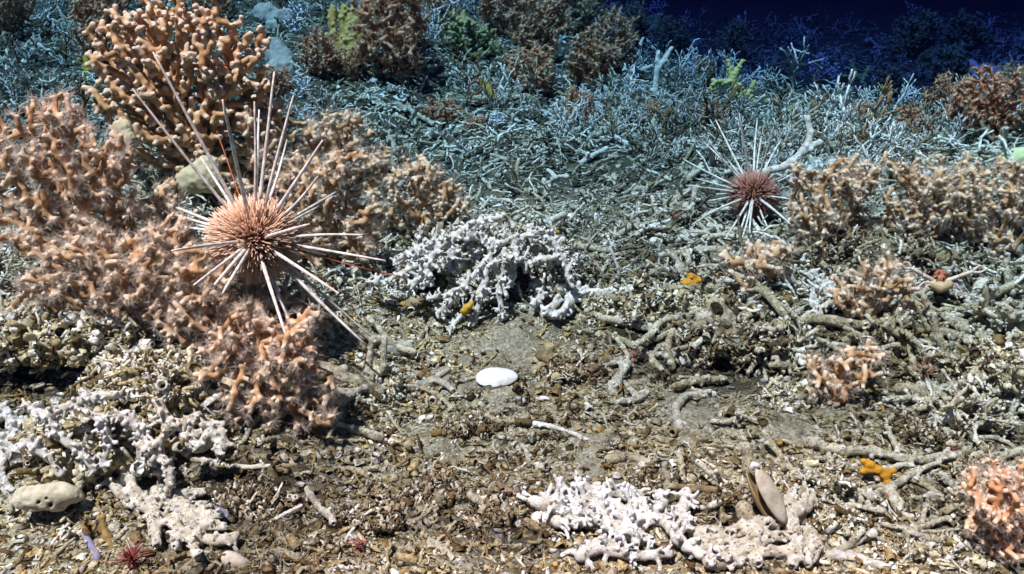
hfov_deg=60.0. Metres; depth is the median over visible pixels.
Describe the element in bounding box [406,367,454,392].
coral branch
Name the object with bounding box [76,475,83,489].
coral fragment
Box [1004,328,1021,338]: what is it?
coral branch
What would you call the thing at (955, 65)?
brown coral
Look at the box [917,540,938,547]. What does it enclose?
coral branch
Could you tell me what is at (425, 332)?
coral fragment
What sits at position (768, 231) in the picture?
coral fragment
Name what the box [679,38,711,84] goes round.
hydroid
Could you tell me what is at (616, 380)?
coral branch
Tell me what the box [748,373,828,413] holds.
rubble lump
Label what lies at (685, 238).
coral fragment
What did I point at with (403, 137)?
coral fragment
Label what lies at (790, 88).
coral fragment
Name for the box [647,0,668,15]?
hydroid
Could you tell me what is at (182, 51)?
orange coral
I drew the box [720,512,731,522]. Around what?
coral fragment
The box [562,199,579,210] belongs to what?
coral fragment
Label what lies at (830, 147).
coral fragment
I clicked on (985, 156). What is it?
coral fragment
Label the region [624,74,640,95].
hydroid
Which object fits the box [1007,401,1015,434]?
coral branch
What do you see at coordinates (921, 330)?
coral fragment
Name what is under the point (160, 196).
orange coral
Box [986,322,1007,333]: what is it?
coral branch
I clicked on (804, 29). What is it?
coral fragment
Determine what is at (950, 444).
coral fragment
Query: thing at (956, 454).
coral branch
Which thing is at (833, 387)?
orange coral
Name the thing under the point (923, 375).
sea anemone
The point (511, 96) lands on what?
coral fragment
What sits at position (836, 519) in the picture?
rubble lump
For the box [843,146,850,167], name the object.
coral fragment
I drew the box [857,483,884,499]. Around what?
coral fragment
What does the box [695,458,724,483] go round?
coral fragment
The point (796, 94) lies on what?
coral fragment
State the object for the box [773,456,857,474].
coral branch
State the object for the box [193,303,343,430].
orange coral
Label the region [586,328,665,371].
coral branch
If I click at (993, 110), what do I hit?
brown coral
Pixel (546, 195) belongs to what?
coral fragment
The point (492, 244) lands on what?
white coral
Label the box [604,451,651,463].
coral branch
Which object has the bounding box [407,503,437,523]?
coral fragment
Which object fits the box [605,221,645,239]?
coral fragment
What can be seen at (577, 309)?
coral fragment
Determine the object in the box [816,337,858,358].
coral fragment
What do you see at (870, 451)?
coral branch
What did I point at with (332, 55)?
brown coral
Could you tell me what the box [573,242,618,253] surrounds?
coral fragment
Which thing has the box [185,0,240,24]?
brown coral
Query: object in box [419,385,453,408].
coral fragment
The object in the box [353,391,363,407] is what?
coral fragment
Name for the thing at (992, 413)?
coral branch
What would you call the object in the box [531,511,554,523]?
clam shell
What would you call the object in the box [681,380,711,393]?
coral fragment
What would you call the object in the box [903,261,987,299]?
squat lobster
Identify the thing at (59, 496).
sponge
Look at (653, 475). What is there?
rubble lump
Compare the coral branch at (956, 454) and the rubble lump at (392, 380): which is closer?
the coral branch at (956, 454)
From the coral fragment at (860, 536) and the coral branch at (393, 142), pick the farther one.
the coral branch at (393, 142)
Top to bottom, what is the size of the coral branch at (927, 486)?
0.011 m
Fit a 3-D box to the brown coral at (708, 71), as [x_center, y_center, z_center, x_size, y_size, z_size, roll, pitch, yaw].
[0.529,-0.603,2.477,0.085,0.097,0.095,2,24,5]
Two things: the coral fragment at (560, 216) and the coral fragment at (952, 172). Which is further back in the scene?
the coral fragment at (952, 172)
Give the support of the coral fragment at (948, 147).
on the seabed
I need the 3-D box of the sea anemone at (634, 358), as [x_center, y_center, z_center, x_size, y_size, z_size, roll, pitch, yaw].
[0.116,0.067,0.867,0.017,0.020,0.022,10,26,21]
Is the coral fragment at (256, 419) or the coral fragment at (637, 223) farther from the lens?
the coral fragment at (637, 223)
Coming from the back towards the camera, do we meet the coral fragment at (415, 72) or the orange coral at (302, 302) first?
the coral fragment at (415, 72)
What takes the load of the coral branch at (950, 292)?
on the seabed
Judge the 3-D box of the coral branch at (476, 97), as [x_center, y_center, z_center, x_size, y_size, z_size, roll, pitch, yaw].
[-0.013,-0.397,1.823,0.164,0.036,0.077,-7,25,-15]
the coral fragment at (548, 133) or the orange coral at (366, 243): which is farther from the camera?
the coral fragment at (548, 133)
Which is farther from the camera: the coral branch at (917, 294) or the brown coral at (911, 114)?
the brown coral at (911, 114)
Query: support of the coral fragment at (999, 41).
on the seabed
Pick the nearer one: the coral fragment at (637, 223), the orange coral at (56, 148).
the orange coral at (56, 148)
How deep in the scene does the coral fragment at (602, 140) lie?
1.64 m
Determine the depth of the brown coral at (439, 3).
2.17 m
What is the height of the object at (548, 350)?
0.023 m
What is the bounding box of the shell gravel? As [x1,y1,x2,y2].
[0,227,1023,573]
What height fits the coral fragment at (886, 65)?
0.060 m
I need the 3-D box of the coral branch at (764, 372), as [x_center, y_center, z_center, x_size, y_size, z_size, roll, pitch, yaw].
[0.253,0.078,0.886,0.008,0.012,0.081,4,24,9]
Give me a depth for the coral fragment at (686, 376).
0.87 m
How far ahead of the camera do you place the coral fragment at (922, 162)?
1.26 m
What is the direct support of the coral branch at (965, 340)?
on the seabed
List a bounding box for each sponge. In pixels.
[11,481,84,511]
[81,55,90,76]
[97,514,116,548]
[109,119,138,158]
[176,155,222,194]
[252,2,295,31]
[261,37,297,78]
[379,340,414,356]
[460,301,473,314]
[682,272,701,284]
[803,157,836,179]
[859,458,896,483]
[953,59,1021,84]
[1002,147,1023,164]
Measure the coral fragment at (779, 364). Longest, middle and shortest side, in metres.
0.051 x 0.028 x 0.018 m
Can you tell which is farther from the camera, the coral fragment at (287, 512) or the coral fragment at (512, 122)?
the coral fragment at (512, 122)
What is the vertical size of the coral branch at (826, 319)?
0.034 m
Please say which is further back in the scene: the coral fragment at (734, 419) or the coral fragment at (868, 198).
the coral fragment at (868, 198)
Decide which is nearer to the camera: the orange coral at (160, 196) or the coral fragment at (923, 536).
the coral fragment at (923, 536)
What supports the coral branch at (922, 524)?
on the seabed
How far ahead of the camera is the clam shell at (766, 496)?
0.63 m
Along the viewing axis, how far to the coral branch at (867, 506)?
0.66 m
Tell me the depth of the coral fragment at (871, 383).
0.82 m
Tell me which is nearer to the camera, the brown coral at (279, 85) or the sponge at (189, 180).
the sponge at (189, 180)
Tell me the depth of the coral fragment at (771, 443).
0.72 m
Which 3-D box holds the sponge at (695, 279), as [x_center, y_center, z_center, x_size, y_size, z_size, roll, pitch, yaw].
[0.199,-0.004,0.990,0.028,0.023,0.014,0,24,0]
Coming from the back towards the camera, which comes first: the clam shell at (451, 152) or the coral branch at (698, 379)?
the clam shell at (451, 152)
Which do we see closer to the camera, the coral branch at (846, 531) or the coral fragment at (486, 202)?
the coral branch at (846, 531)
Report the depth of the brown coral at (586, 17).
2.67 m
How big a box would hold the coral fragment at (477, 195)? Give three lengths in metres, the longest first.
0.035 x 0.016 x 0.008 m
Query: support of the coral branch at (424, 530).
on the seabed
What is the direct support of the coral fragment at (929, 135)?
on the seabed
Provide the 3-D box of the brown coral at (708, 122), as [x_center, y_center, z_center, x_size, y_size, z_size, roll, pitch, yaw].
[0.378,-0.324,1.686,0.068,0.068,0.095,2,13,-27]
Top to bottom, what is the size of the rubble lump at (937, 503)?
0.041 m
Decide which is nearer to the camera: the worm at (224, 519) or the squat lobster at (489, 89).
the worm at (224, 519)
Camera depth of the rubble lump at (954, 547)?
0.62 m
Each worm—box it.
[78,524,100,573]
[173,505,229,522]
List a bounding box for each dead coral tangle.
[667,245,766,300]
[750,300,824,375]
[784,451,882,508]
[842,294,955,378]
[903,369,1023,450]
[937,284,1023,335]
[948,441,1023,489]
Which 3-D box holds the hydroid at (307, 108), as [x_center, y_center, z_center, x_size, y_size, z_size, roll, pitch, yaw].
[-0.353,-0.297,1.538,0.032,0.043,0.024,0,24,0]
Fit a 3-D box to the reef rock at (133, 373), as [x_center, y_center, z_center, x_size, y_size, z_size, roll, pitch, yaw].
[-0.293,0.082,0.734,0.142,0.087,0.097,0,24,0]
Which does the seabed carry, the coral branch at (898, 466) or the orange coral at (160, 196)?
the coral branch at (898, 466)
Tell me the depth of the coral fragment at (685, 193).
1.22 m
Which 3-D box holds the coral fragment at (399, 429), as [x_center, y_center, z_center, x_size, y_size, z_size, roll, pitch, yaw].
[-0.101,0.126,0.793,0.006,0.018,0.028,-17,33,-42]
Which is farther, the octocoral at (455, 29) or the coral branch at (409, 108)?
the octocoral at (455, 29)
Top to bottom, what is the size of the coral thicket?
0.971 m
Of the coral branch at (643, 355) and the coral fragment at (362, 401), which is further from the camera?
the coral branch at (643, 355)
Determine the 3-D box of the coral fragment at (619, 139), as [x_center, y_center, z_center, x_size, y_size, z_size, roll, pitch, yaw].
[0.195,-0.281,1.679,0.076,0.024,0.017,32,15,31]
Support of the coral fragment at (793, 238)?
on the seabed
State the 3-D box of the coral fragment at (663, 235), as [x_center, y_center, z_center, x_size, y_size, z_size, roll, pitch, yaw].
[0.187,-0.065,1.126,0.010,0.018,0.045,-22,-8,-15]
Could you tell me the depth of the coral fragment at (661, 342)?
0.92 m
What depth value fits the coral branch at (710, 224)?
1.17 m
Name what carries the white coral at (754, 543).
on the seabed
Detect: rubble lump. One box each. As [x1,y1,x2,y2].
[201,477,308,522]
[330,489,405,536]
[351,365,410,403]
[397,470,464,512]
[435,408,491,450]
[460,479,542,527]
[542,350,614,386]
[627,454,688,495]
[704,481,757,512]
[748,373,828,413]
[812,502,874,542]
[869,406,950,448]
[897,529,996,571]
[913,486,981,532]
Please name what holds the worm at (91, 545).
on the seabed
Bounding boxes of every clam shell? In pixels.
[220,551,246,567]
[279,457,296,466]
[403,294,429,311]
[443,150,454,157]
[475,367,517,387]
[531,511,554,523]
[746,461,786,523]
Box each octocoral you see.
[324,3,365,67]
[443,16,503,60]
[451,8,465,19]
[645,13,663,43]
[708,59,757,100]
[838,59,870,91]
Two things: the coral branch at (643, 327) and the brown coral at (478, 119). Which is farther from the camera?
the brown coral at (478, 119)
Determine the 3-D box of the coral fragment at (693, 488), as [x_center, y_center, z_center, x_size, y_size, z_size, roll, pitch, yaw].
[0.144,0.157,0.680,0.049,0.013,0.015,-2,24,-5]
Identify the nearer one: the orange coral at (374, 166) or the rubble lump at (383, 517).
the rubble lump at (383, 517)
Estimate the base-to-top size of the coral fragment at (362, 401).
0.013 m
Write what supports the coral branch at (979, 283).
on the seabed
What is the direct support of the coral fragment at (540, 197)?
on the seabed
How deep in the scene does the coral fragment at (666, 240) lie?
1.12 m
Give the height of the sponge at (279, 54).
0.086 m
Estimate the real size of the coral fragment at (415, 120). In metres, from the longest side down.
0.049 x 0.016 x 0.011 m
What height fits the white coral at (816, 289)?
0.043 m
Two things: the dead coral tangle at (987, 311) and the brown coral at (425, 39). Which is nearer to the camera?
the dead coral tangle at (987, 311)
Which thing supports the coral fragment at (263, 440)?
on the seabed
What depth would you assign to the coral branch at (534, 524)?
0.66 m
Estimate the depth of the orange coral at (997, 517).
0.61 m
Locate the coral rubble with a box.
[0,0,1023,303]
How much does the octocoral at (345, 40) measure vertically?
0.131 m
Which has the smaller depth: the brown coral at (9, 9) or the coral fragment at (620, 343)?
the coral fragment at (620, 343)
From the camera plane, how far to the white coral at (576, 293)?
0.97 m
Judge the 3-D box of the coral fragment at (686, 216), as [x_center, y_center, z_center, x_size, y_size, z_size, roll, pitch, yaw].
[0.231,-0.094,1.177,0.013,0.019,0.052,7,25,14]
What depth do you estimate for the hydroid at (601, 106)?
1.77 m
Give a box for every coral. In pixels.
[0,0,37,42]
[0,92,140,270]
[0,212,268,342]
[0,400,28,492]
[15,388,156,477]
[63,0,142,64]
[81,0,286,195]
[95,457,240,559]
[97,180,203,274]
[132,395,201,495]
[148,109,289,197]
[153,283,269,347]
[178,412,233,462]
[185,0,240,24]
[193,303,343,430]
[220,274,335,346]
[225,148,388,278]
[253,64,295,96]
[264,109,391,203]
[294,24,346,79]
[334,46,368,81]
[347,0,431,82]
[365,219,476,289]
[375,154,472,235]
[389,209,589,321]
[394,8,430,49]
[396,213,574,289]
[409,0,456,24]
[419,95,465,125]
[425,249,509,335]
[463,114,488,132]
[474,0,528,38]
[497,39,556,94]
[505,0,577,53]
[516,473,724,572]
[528,269,689,319]
[547,0,613,43]
[562,83,595,126]
[564,26,624,88]
[587,2,641,70]
[621,0,650,46]
[645,97,666,119]
[651,14,694,53]
[688,54,717,86]
[688,483,823,571]
[689,297,738,330]
[692,100,730,130]
[711,239,796,295]
[713,18,755,58]
[761,60,794,83]
[777,244,843,313]
[785,153,884,254]
[802,338,885,405]
[826,251,923,317]
[848,100,871,123]
[861,151,975,242]
[866,63,907,97]
[881,5,945,60]
[893,104,935,133]
[911,48,939,80]
[919,69,973,120]
[924,42,977,85]
[938,155,1023,260]
[939,63,1023,141]
[943,8,994,55]
[958,457,1023,566]
[988,60,1023,101]
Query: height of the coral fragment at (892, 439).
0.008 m
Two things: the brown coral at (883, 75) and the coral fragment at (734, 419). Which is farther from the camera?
the brown coral at (883, 75)
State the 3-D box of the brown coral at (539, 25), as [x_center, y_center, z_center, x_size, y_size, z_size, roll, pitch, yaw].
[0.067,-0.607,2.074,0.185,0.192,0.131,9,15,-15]
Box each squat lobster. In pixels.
[466,78,498,104]
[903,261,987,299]
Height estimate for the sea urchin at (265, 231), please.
0.299 m
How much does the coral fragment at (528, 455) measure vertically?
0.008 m
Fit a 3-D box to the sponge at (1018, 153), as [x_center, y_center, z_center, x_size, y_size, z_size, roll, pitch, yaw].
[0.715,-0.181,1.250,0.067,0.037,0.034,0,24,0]
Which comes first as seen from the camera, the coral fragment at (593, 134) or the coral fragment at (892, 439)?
the coral fragment at (892, 439)
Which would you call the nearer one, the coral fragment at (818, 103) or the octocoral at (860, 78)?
the coral fragment at (818, 103)
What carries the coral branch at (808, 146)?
on the seabed
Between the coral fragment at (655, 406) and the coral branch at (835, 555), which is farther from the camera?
the coral fragment at (655, 406)
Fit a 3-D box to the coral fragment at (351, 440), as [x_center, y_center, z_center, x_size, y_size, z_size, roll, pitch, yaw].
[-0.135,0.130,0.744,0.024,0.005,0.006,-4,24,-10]
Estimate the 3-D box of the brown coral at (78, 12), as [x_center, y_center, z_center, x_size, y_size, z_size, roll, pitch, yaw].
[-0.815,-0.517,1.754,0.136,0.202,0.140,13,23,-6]
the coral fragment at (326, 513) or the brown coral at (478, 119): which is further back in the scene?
the brown coral at (478, 119)
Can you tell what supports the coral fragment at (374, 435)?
on the seabed
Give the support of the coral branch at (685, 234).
on the seabed
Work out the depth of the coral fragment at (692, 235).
1.12 m
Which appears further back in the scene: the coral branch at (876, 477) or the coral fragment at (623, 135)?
the coral fragment at (623, 135)
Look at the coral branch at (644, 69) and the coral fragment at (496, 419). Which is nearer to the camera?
the coral fragment at (496, 419)
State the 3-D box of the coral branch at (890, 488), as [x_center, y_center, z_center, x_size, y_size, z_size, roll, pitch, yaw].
[0.304,0.158,0.686,0.082,0.012,0.031,-15,28,-30]
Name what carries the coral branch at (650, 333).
on the seabed
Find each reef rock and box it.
[0,285,155,378]
[7,377,190,489]
[61,338,243,438]
[62,255,297,299]
[573,269,708,328]
[661,288,789,375]
[785,217,959,284]
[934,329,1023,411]
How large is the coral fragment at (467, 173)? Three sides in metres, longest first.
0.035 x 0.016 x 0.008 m
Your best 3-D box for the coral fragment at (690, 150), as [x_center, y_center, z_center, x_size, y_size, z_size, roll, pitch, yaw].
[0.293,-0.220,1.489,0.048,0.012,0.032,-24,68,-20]
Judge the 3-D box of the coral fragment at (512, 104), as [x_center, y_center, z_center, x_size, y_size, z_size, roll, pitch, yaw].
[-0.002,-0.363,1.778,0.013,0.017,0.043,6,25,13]
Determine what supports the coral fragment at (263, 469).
on the seabed
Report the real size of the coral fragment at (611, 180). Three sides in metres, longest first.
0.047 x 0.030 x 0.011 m
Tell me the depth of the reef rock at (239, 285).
0.88 m
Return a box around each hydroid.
[283,1,305,35]
[290,69,310,98]
[299,104,317,120]
[423,3,441,41]
[488,112,504,126]
[520,105,535,118]
[592,101,603,113]
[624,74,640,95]
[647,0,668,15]
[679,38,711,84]
[807,52,829,77]
[828,63,841,84]
[898,85,916,107]
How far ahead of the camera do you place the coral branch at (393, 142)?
1.56 m
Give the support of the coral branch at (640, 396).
on the seabed
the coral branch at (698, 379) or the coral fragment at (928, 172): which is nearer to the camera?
the coral branch at (698, 379)
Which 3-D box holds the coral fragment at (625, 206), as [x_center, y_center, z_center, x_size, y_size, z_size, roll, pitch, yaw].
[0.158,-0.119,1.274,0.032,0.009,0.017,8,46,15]
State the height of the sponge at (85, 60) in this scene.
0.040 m
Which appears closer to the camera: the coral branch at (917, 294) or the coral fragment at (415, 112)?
the coral branch at (917, 294)
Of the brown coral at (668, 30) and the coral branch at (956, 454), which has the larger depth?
the brown coral at (668, 30)
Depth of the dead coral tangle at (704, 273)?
0.99 m
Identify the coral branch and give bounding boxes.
[186,455,270,469]
[304,378,382,409]
[311,360,386,396]
[360,315,417,357]
[363,335,387,376]
[382,129,395,158]
[395,101,434,125]
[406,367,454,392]
[419,513,438,537]
[426,537,455,560]
[463,83,538,102]
[523,516,540,528]
[530,421,588,439]
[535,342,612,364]
[584,307,661,331]
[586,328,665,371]
[593,119,620,138]
[601,350,676,369]
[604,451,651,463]
[607,359,631,396]
[614,380,649,404]
[617,309,661,333]
[629,37,652,77]
[631,312,681,348]
[635,143,672,167]
[645,259,668,277]
[650,46,673,93]
[650,97,677,138]
[652,319,685,341]
[659,245,724,257]
[661,328,676,370]
[670,391,716,430]
[671,282,758,294]
[671,373,727,389]
[672,232,707,256]
[701,230,759,240]
[702,217,745,233]
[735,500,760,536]
[741,441,755,477]
[746,333,795,374]
[754,115,822,204]
[754,279,802,334]
[761,360,767,381]
[772,312,905,329]
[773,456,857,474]
[785,341,858,362]
[789,337,839,354]
[795,296,826,313]
[799,298,833,317]
[803,436,924,463]
[814,456,862,470]
[817,287,849,306]
[820,488,840,503]
[825,550,890,570]
[835,496,855,536]
[845,490,885,513]
[856,460,880,481]
[857,345,917,355]
[857,466,920,512]
[880,522,959,536]
[882,391,915,402]
[882,462,914,469]
[893,380,955,398]
[895,533,904,537]
[902,315,975,340]
[902,502,952,533]
[908,477,940,500]
[911,277,931,301]
[913,447,950,480]
[916,381,957,396]
[916,402,939,410]
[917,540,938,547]
[920,291,956,358]
[922,471,983,498]
[923,377,955,393]
[924,445,1023,463]
[926,290,932,300]
[933,306,989,335]
[940,311,991,338]
[942,473,998,514]
[945,289,981,297]
[951,289,971,317]
[952,331,964,353]
[959,276,1023,312]
[961,403,1003,418]
[962,337,972,345]
[969,277,988,295]
[971,397,1013,402]
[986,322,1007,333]
[1001,252,1015,296]
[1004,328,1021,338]
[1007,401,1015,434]
[1018,407,1023,414]
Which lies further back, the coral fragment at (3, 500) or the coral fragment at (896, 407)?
the coral fragment at (896, 407)
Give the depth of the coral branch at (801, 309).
0.94 m
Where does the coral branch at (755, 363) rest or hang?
on the seabed
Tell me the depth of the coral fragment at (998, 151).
1.27 m
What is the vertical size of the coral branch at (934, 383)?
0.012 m
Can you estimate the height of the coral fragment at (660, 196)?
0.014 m
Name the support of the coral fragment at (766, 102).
on the seabed
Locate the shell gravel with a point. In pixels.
(286, 537)
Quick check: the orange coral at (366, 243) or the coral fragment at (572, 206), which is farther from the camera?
the coral fragment at (572, 206)
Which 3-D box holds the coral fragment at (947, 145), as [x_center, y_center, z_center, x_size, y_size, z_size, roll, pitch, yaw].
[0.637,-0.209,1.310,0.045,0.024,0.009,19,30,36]
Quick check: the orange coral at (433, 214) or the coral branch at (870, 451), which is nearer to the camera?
the coral branch at (870, 451)
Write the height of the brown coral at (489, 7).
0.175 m
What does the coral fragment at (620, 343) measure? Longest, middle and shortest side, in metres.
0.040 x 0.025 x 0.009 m
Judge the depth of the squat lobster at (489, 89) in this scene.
1.76 m
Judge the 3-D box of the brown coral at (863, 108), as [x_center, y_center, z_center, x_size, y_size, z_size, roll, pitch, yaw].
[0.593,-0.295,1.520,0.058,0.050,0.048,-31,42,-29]
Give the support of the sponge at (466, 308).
attached to the white coral at (479, 295)
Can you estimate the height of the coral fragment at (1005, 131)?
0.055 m
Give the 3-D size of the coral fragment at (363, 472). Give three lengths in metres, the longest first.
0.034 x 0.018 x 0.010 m
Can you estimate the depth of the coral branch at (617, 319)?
0.94 m
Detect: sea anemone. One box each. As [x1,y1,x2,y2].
[104,539,154,570]
[349,534,368,551]
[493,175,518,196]
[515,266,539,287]
[581,366,600,382]
[626,346,641,363]
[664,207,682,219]
[912,358,940,379]
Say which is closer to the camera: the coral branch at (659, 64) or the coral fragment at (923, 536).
the coral fragment at (923, 536)
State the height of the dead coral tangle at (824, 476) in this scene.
0.070 m
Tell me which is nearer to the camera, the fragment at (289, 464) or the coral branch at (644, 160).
the fragment at (289, 464)
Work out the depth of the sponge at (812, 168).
1.32 m
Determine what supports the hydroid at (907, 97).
on the seabed
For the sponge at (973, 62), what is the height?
0.168 m
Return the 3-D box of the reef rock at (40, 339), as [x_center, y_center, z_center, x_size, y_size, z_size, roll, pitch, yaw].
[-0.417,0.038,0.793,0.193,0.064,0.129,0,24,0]
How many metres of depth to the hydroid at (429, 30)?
1.99 m
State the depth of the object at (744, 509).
0.65 m
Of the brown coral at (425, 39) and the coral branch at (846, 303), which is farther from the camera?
the brown coral at (425, 39)
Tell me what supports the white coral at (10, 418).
on the shell gravel
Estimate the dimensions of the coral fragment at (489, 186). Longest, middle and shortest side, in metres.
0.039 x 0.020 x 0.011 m
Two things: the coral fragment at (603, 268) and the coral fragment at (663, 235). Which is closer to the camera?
the coral fragment at (603, 268)
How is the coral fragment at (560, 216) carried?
on the seabed
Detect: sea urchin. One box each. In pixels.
[132,52,405,363]
[683,113,806,238]
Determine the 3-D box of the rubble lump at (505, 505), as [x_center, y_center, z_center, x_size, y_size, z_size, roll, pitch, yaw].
[-0.007,0.169,0.677,0.065,0.038,0.045,0,24,0]
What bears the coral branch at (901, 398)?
on the seabed
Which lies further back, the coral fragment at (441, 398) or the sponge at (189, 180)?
the sponge at (189, 180)
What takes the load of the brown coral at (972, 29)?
on the seabed
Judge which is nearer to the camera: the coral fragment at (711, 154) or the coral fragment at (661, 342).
the coral fragment at (661, 342)
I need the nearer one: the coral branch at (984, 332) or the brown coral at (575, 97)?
the coral branch at (984, 332)
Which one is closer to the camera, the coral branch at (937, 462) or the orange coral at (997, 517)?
the orange coral at (997, 517)
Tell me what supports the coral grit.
on the seabed
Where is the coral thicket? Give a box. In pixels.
[0,0,1023,183]
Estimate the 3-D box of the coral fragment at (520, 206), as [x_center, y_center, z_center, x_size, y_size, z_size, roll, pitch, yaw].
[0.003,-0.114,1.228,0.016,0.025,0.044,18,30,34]
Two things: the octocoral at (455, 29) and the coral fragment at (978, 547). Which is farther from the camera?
the octocoral at (455, 29)
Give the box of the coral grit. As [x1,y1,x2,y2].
[0,0,1023,317]
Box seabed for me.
[0,0,1023,573]
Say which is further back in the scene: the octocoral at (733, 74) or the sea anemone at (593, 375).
the octocoral at (733, 74)
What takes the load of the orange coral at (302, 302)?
on the seabed
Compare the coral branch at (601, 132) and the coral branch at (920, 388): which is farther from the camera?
the coral branch at (601, 132)
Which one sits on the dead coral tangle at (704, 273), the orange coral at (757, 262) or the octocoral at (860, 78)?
the orange coral at (757, 262)
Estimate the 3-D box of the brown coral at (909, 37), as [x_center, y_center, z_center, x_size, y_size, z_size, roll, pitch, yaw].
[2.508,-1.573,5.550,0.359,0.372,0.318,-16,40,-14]
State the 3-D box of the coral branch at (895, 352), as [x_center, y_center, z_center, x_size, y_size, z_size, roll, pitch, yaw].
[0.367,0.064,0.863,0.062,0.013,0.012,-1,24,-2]
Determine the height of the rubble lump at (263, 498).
0.039 m
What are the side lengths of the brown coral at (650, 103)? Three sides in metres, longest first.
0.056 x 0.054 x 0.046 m
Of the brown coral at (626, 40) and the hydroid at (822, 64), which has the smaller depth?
the brown coral at (626, 40)
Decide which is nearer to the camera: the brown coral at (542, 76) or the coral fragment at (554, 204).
the coral fragment at (554, 204)
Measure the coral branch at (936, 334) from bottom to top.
0.064 m
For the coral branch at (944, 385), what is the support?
on the seabed
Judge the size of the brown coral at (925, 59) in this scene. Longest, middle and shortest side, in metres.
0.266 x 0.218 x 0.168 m
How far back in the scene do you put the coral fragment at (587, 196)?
1.27 m
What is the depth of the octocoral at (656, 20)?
5.78 m
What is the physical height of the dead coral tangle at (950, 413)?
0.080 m
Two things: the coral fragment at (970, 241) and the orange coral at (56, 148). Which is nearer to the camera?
the orange coral at (56, 148)
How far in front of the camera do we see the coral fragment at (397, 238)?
1.10 m
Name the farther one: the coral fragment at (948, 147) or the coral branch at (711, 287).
the coral fragment at (948, 147)
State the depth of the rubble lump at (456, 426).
0.77 m
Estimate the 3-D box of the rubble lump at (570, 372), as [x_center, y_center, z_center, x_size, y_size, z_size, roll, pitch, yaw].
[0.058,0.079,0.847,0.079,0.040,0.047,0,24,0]
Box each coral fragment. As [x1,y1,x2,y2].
[0,483,19,513]
[0,498,13,507]
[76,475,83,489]
[90,526,128,554]
[141,467,149,475]
[242,412,262,442]
[257,433,276,445]
[257,459,264,479]
[263,504,302,524]
[304,486,336,525]
[332,421,384,441]
[336,437,364,441]
[340,465,380,481]
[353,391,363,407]
[356,392,367,407]
[374,232,410,239]
[378,130,408,139]
[387,82,399,93]
[387,232,409,242]
[388,414,403,433]
[393,113,407,120]
[407,104,421,124]
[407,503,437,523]
[411,68,419,77]
[411,111,416,124]
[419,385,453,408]
[421,325,428,338]
[461,171,474,176]
[462,139,474,154]
[466,491,490,504]
[470,186,481,199]
[478,195,492,210]
[481,178,493,189]
[484,412,530,432]
[489,151,509,163]
[497,39,502,56]
[497,89,520,102]
[506,101,515,109]
[507,114,514,138]
[507,202,524,208]
[510,158,524,190]
[515,437,531,462]
[520,507,532,514]
[529,307,551,320]
[534,194,545,204]
[534,203,567,210]
[536,211,566,225]
[541,177,549,198]
[545,129,554,136]
[546,168,569,186]
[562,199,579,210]
[565,51,574,73]
[569,299,582,313]
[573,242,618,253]
[577,146,608,165]
[579,130,596,145]
[579,190,592,208]
[581,165,604,175]
[587,131,599,149]
[592,137,607,143]
[594,274,625,282]
[600,126,629,145]
[601,259,608,274]
[603,174,625,191]
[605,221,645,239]
[608,130,636,143]
[610,172,619,191]
[613,183,635,195]
[614,200,633,208]
[615,337,629,360]
[620,106,638,121]
[629,154,643,162]
[631,178,666,192]
[632,183,648,190]
[634,201,644,236]
[634,218,670,235]
[638,403,658,418]
[642,192,656,198]
[650,195,660,220]
[652,232,668,237]
[653,339,664,350]
[656,193,661,203]
[659,238,683,244]
[662,184,692,205]
[662,342,678,363]
[668,483,715,493]
[669,188,690,206]
[673,449,686,482]
[674,142,681,158]
[676,201,695,213]
[677,226,699,233]
[678,375,693,378]
[679,144,693,166]
[679,234,701,245]
[680,162,705,188]
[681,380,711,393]
[682,212,689,218]
[690,184,700,210]
[690,228,734,237]
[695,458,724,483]
[697,221,714,241]
[702,533,717,538]
[703,205,730,215]
[708,141,717,166]
[710,408,746,424]
[718,239,737,253]
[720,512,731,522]
[735,411,756,422]
[748,224,775,239]
[761,430,786,471]
[764,98,773,126]
[764,98,806,112]
[768,355,795,374]
[776,401,789,406]
[782,234,802,245]
[786,83,798,101]
[793,93,810,100]
[793,100,825,107]
[799,24,812,35]
[800,485,841,493]
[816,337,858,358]
[820,146,833,152]
[832,527,877,550]
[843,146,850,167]
[855,371,877,388]
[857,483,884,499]
[864,37,886,49]
[866,196,881,200]
[879,342,900,351]
[881,62,892,69]
[883,424,899,452]
[893,404,909,415]
[903,530,948,542]
[909,132,933,153]
[910,396,951,410]
[912,327,953,333]
[918,166,942,175]
[919,154,934,168]
[930,140,959,147]
[933,146,968,150]
[943,166,954,174]
[946,442,957,446]
[948,158,963,164]
[953,236,982,248]
[955,150,995,160]
[955,526,987,553]
[965,142,1003,154]
[979,435,1015,448]
[981,35,1004,44]
[999,126,1008,154]
[1013,115,1023,131]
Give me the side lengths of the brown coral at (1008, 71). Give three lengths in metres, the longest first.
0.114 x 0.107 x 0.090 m
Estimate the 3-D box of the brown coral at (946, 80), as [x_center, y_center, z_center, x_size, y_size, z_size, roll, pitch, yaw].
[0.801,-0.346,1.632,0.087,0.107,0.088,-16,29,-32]
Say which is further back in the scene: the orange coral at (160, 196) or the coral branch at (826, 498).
the orange coral at (160, 196)
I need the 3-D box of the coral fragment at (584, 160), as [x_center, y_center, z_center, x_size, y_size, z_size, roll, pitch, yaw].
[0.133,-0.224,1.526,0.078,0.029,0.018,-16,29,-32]

